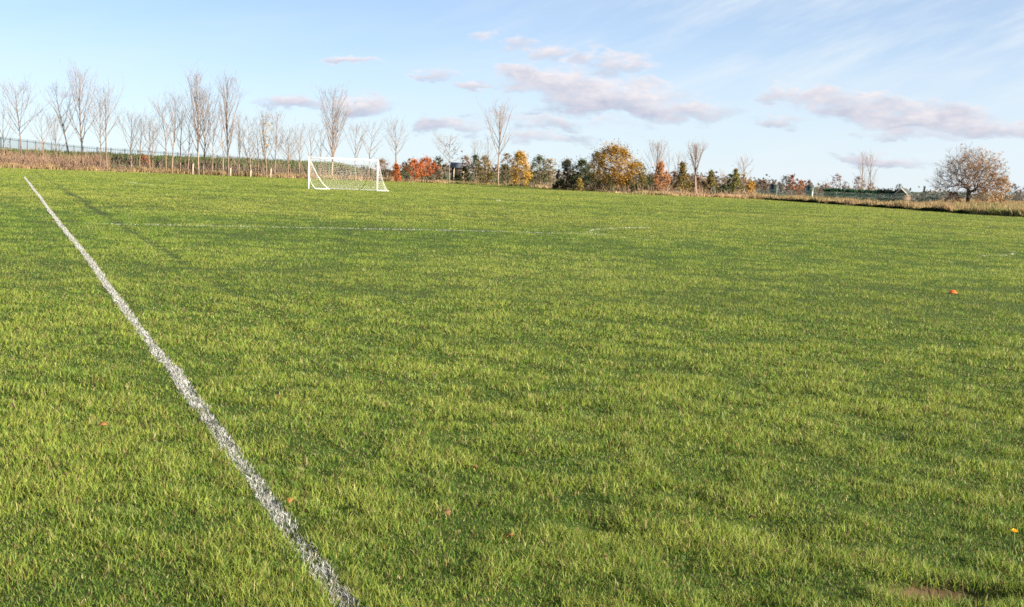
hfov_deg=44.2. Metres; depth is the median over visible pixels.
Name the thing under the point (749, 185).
golden shrub
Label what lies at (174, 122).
bare tree
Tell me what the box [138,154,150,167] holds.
rust shrub
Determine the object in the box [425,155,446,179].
hedge bush
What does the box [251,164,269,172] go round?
bank bush
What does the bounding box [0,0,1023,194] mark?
sky
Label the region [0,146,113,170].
bramble scrub
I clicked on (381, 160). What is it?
hedge bush
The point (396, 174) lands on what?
orange shrub
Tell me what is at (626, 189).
hedge bush
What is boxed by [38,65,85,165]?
bare tree
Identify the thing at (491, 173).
hedge bush
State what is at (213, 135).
bare tree
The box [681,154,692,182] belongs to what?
bare tree
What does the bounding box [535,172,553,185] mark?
hedge bush
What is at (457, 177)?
hedge bush
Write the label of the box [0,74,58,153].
bare tree
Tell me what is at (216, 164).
bank bush
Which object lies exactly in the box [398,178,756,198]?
dry grass
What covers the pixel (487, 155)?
bare tree
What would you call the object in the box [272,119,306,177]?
bare tree
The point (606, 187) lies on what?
hedge bush
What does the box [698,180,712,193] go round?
hedge bush
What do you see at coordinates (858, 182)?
tree
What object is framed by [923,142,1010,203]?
spreading tree
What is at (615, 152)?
golden oak
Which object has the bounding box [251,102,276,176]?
bare tree
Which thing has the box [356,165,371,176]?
bank bush
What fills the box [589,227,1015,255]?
field marking line
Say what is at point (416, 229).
halfway line
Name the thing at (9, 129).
bare tree
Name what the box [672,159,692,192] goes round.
green tree
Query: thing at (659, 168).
copper tree
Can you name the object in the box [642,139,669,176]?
bare tree
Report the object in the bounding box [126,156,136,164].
bank bush
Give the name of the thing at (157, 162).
bank bush
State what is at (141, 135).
bare tree
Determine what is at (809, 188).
cabin
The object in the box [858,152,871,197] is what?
bare tree
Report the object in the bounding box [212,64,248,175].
bare tree
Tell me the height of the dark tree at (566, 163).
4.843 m
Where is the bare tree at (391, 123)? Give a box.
[381,116,410,161]
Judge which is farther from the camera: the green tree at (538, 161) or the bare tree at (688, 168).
the green tree at (538, 161)
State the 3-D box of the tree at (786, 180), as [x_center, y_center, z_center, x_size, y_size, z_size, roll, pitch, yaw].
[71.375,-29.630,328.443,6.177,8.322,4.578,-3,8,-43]
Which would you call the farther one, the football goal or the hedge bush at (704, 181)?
the hedge bush at (704, 181)
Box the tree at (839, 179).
[827,173,849,196]
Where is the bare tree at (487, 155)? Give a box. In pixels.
[483,135,496,169]
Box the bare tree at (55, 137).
[40,106,77,160]
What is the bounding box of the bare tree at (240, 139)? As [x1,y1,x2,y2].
[232,112,247,172]
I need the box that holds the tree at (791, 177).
[786,173,797,195]
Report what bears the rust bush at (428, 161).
on the ground at (974, 593)
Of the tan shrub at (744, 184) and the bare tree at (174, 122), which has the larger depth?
the bare tree at (174, 122)
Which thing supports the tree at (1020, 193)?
on the ground at (974, 593)
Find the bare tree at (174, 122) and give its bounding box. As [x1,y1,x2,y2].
[149,87,204,173]
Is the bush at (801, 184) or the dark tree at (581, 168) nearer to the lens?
the dark tree at (581, 168)
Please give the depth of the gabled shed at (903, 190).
298.76 m
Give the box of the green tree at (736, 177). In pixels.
[729,168,743,194]
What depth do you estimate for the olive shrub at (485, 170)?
180.61 m
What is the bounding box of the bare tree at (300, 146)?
[292,123,311,177]
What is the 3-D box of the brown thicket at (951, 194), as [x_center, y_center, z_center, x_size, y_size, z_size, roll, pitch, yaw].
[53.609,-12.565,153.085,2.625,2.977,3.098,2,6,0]
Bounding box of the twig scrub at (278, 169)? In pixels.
[109,150,393,179]
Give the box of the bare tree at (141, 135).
[126,114,155,167]
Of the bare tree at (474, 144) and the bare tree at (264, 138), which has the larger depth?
the bare tree at (474, 144)
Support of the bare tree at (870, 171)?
on the ground at (974, 593)
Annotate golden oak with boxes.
[588,138,646,190]
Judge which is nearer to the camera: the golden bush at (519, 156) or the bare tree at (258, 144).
the bare tree at (258, 144)
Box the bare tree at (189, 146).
[180,118,195,173]
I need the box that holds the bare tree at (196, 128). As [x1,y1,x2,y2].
[176,60,225,174]
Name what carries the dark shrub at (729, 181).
on the ground at (974, 593)
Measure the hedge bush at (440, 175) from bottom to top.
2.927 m
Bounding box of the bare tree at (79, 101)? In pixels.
[59,59,105,165]
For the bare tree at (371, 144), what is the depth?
170.77 m
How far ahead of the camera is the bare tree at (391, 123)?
180.52 m
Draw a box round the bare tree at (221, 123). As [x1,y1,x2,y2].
[209,105,241,175]
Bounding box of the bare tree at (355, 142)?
[342,120,371,179]
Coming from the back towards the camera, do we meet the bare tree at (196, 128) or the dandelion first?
the bare tree at (196, 128)
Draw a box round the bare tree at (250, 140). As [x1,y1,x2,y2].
[228,116,267,170]
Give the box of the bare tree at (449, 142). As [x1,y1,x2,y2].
[431,131,464,181]
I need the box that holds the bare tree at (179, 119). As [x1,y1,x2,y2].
[169,112,188,168]
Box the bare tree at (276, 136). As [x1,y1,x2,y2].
[262,108,287,177]
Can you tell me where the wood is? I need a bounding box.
[398,158,1023,202]
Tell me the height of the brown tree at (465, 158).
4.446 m
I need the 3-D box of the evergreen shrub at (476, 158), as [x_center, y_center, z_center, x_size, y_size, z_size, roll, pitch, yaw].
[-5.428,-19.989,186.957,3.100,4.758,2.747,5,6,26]
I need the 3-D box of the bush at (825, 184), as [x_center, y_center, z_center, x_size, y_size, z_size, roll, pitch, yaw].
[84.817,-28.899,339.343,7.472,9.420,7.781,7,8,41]
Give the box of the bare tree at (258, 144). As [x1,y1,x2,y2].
[250,119,264,172]
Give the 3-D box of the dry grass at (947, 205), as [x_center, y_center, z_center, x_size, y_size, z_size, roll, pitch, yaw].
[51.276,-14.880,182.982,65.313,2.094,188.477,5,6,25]
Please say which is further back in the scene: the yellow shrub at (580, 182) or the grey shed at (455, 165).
the grey shed at (455, 165)
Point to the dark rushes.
(960, 211)
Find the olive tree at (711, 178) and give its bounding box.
[701,170,720,193]
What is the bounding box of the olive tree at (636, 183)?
[623,160,648,191]
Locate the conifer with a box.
[920,185,925,202]
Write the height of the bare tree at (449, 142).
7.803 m
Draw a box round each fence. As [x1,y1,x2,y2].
[0,137,367,169]
[745,189,1023,202]
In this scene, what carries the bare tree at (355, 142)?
on the ground at (974, 593)
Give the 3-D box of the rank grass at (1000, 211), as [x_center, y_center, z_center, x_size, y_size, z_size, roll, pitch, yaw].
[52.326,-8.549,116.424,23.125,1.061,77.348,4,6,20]
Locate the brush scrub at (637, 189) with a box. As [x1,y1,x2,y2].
[388,173,757,195]
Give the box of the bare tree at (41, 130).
[23,106,58,161]
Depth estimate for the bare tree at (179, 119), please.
161.82 m
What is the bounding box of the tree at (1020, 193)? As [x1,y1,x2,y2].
[1015,186,1023,199]
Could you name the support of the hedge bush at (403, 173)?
on the ground at (974, 593)
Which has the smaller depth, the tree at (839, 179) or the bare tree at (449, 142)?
the bare tree at (449, 142)
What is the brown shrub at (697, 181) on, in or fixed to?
on the ground at (974, 593)
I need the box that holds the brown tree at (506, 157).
[499,153,516,180]
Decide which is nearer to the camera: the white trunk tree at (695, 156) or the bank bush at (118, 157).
the white trunk tree at (695, 156)
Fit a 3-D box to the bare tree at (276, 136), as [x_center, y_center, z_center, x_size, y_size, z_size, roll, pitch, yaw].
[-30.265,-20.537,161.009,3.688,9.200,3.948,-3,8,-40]
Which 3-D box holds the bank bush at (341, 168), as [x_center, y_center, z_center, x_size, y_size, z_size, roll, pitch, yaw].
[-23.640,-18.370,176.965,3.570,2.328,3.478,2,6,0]
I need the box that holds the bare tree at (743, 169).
[737,151,752,192]
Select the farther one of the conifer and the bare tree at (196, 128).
the conifer
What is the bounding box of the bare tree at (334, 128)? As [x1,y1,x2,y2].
[314,82,355,177]
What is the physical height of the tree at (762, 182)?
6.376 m
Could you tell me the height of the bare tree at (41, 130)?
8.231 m
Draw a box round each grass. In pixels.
[0,147,376,176]
[0,161,393,180]
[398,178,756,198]
[750,193,1023,216]
[952,201,1023,216]
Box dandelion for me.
[1010,529,1018,548]
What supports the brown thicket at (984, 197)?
on the ground at (974, 593)
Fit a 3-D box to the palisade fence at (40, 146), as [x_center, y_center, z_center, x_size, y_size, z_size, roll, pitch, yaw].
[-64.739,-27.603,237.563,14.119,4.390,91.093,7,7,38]
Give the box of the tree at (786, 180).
[778,174,794,195]
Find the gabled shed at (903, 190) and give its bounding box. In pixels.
[894,188,912,200]
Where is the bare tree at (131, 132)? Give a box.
[110,108,152,169]
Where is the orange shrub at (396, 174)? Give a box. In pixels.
[391,162,402,181]
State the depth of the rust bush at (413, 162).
174.88 m
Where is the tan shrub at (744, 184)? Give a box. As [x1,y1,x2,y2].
[736,172,747,194]
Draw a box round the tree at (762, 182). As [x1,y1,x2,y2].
[751,179,769,194]
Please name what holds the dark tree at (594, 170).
on the ground at (974, 593)
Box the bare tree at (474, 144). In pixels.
[466,139,482,172]
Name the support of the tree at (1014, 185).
on the ground at (974, 593)
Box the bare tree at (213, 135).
[201,105,225,174]
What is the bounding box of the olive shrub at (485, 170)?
[473,152,495,182]
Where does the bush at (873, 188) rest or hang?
on the ground at (974, 593)
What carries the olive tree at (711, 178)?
on the ground at (974, 593)
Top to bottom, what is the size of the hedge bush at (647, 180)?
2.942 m
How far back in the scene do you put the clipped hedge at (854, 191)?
270.41 m
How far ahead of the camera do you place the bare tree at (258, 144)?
162.92 m
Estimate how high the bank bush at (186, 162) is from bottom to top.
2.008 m
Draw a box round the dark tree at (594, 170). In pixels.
[585,149,608,188]
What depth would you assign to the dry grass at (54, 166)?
161.24 m
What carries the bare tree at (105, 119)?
on the ground at (974, 593)
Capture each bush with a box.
[108,151,129,163]
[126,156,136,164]
[153,158,164,167]
[177,160,194,168]
[208,161,224,169]
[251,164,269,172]
[335,166,352,175]
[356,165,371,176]
[371,156,389,175]
[379,168,393,176]
[400,166,410,178]
[403,156,427,181]
[415,156,439,181]
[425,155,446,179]
[432,164,443,180]
[451,174,462,181]
[460,166,469,181]
[480,170,500,181]
[500,164,511,183]
[506,150,535,186]
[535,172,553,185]
[552,180,565,188]
[598,180,614,190]
[615,178,630,191]
[637,178,651,190]
[646,176,659,190]
[686,180,697,192]
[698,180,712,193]
[718,182,730,193]
[795,180,806,197]
[818,180,836,197]
[865,183,876,198]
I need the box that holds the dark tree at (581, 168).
[569,156,592,188]
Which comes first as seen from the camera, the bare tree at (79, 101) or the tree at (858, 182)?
the bare tree at (79, 101)
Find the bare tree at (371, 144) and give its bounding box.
[356,116,383,179]
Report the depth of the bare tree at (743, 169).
149.01 m
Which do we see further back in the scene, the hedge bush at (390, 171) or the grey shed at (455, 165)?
the grey shed at (455, 165)
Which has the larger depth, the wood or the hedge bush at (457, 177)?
the wood
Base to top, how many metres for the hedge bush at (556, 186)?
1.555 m
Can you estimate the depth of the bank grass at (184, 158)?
193.88 m
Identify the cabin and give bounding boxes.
[769,184,778,195]
[805,185,813,195]
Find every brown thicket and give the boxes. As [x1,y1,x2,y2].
[942,188,962,202]
[971,184,998,203]
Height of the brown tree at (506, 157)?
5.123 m
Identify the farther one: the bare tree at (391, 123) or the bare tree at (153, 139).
the bare tree at (391, 123)
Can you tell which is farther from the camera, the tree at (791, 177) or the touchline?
the tree at (791, 177)
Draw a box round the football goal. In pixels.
[308,157,388,190]
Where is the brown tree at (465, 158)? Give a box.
[458,156,472,181]
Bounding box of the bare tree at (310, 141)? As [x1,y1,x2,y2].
[301,121,318,176]
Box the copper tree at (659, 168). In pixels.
[652,159,672,191]
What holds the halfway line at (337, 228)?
on the ground at (974, 593)
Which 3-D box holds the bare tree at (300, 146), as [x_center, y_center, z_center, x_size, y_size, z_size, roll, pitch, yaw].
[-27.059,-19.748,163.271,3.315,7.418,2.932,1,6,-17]
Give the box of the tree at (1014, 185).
[1006,183,1018,200]
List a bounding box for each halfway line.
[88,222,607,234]
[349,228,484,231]
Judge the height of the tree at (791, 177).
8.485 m
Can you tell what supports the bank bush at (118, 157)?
on the ground at (974, 593)
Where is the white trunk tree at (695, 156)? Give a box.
[685,139,708,193]
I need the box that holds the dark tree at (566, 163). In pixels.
[552,158,577,188]
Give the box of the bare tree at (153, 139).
[133,106,163,169]
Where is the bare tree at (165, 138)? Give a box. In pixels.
[151,93,180,172]
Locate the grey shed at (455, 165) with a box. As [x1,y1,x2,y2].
[450,162,470,180]
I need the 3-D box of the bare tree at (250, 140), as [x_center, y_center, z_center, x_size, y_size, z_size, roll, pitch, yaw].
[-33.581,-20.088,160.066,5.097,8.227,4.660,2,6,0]
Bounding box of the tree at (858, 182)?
[852,174,866,198]
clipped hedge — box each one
[822,187,876,200]
[871,187,897,201]
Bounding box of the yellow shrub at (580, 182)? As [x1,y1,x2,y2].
[574,177,583,190]
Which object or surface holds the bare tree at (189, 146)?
on the ground at (974, 593)
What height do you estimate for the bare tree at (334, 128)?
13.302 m
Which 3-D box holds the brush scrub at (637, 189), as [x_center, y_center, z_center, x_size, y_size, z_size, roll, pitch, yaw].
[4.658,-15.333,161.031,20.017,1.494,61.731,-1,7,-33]
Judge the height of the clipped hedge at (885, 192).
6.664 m
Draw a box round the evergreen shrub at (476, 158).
[467,154,482,180]
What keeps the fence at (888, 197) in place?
on the ground at (974, 593)
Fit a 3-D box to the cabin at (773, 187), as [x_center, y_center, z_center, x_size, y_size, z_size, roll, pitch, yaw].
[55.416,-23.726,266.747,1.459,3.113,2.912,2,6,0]
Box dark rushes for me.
[764,197,968,213]
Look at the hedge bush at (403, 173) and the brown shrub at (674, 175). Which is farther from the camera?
the hedge bush at (403, 173)
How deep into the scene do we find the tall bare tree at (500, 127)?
180.33 m
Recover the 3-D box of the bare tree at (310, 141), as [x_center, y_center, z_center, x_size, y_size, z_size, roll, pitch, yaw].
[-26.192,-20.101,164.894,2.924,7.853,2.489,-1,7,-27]
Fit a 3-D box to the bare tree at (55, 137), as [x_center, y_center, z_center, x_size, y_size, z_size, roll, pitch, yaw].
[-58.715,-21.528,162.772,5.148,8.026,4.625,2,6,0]
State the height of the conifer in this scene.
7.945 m
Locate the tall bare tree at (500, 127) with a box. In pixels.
[475,95,518,184]
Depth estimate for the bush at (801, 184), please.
310.13 m
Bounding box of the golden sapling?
[989,177,1013,203]
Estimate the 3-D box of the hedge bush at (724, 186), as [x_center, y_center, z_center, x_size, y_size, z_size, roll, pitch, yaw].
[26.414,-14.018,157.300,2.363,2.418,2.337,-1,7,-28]
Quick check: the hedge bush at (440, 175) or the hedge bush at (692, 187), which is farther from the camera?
the hedge bush at (440, 175)
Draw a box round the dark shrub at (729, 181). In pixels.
[726,174,734,193]
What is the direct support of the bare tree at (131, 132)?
on the ground at (974, 593)
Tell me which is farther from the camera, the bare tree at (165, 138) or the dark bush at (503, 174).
the dark bush at (503, 174)
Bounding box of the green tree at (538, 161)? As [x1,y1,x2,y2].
[528,154,551,185]
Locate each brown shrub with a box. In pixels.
[669,171,677,191]
[691,176,702,192]
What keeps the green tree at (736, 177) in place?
on the ground at (974, 593)
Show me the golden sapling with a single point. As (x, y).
(1001, 196)
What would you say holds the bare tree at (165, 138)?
on the ground at (974, 593)
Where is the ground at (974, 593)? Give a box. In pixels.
[0,149,1023,606]
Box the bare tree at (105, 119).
[72,74,124,170]
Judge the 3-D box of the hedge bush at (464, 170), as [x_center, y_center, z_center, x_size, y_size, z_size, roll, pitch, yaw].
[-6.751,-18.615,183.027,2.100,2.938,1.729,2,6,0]
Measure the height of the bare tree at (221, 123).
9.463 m
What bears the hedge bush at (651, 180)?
on the ground at (974, 593)
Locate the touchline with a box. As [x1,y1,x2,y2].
[24,177,363,606]
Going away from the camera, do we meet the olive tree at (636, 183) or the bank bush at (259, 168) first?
the olive tree at (636, 183)
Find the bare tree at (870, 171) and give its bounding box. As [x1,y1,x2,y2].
[863,151,877,198]
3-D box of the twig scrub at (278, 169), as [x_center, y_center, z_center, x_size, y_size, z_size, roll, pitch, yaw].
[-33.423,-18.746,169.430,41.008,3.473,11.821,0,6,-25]
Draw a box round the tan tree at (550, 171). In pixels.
[541,158,557,188]
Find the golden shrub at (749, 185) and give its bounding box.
[745,180,755,194]
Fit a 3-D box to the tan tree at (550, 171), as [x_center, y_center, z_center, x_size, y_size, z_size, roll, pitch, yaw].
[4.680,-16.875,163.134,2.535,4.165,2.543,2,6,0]
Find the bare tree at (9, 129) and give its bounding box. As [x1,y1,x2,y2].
[0,106,20,157]
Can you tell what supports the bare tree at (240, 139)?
on the ground at (974, 593)
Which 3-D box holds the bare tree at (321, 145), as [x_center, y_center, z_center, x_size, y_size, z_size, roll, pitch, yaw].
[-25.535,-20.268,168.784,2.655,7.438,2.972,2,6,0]
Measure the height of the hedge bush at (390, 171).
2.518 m
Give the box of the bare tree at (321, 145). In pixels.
[314,126,328,173]

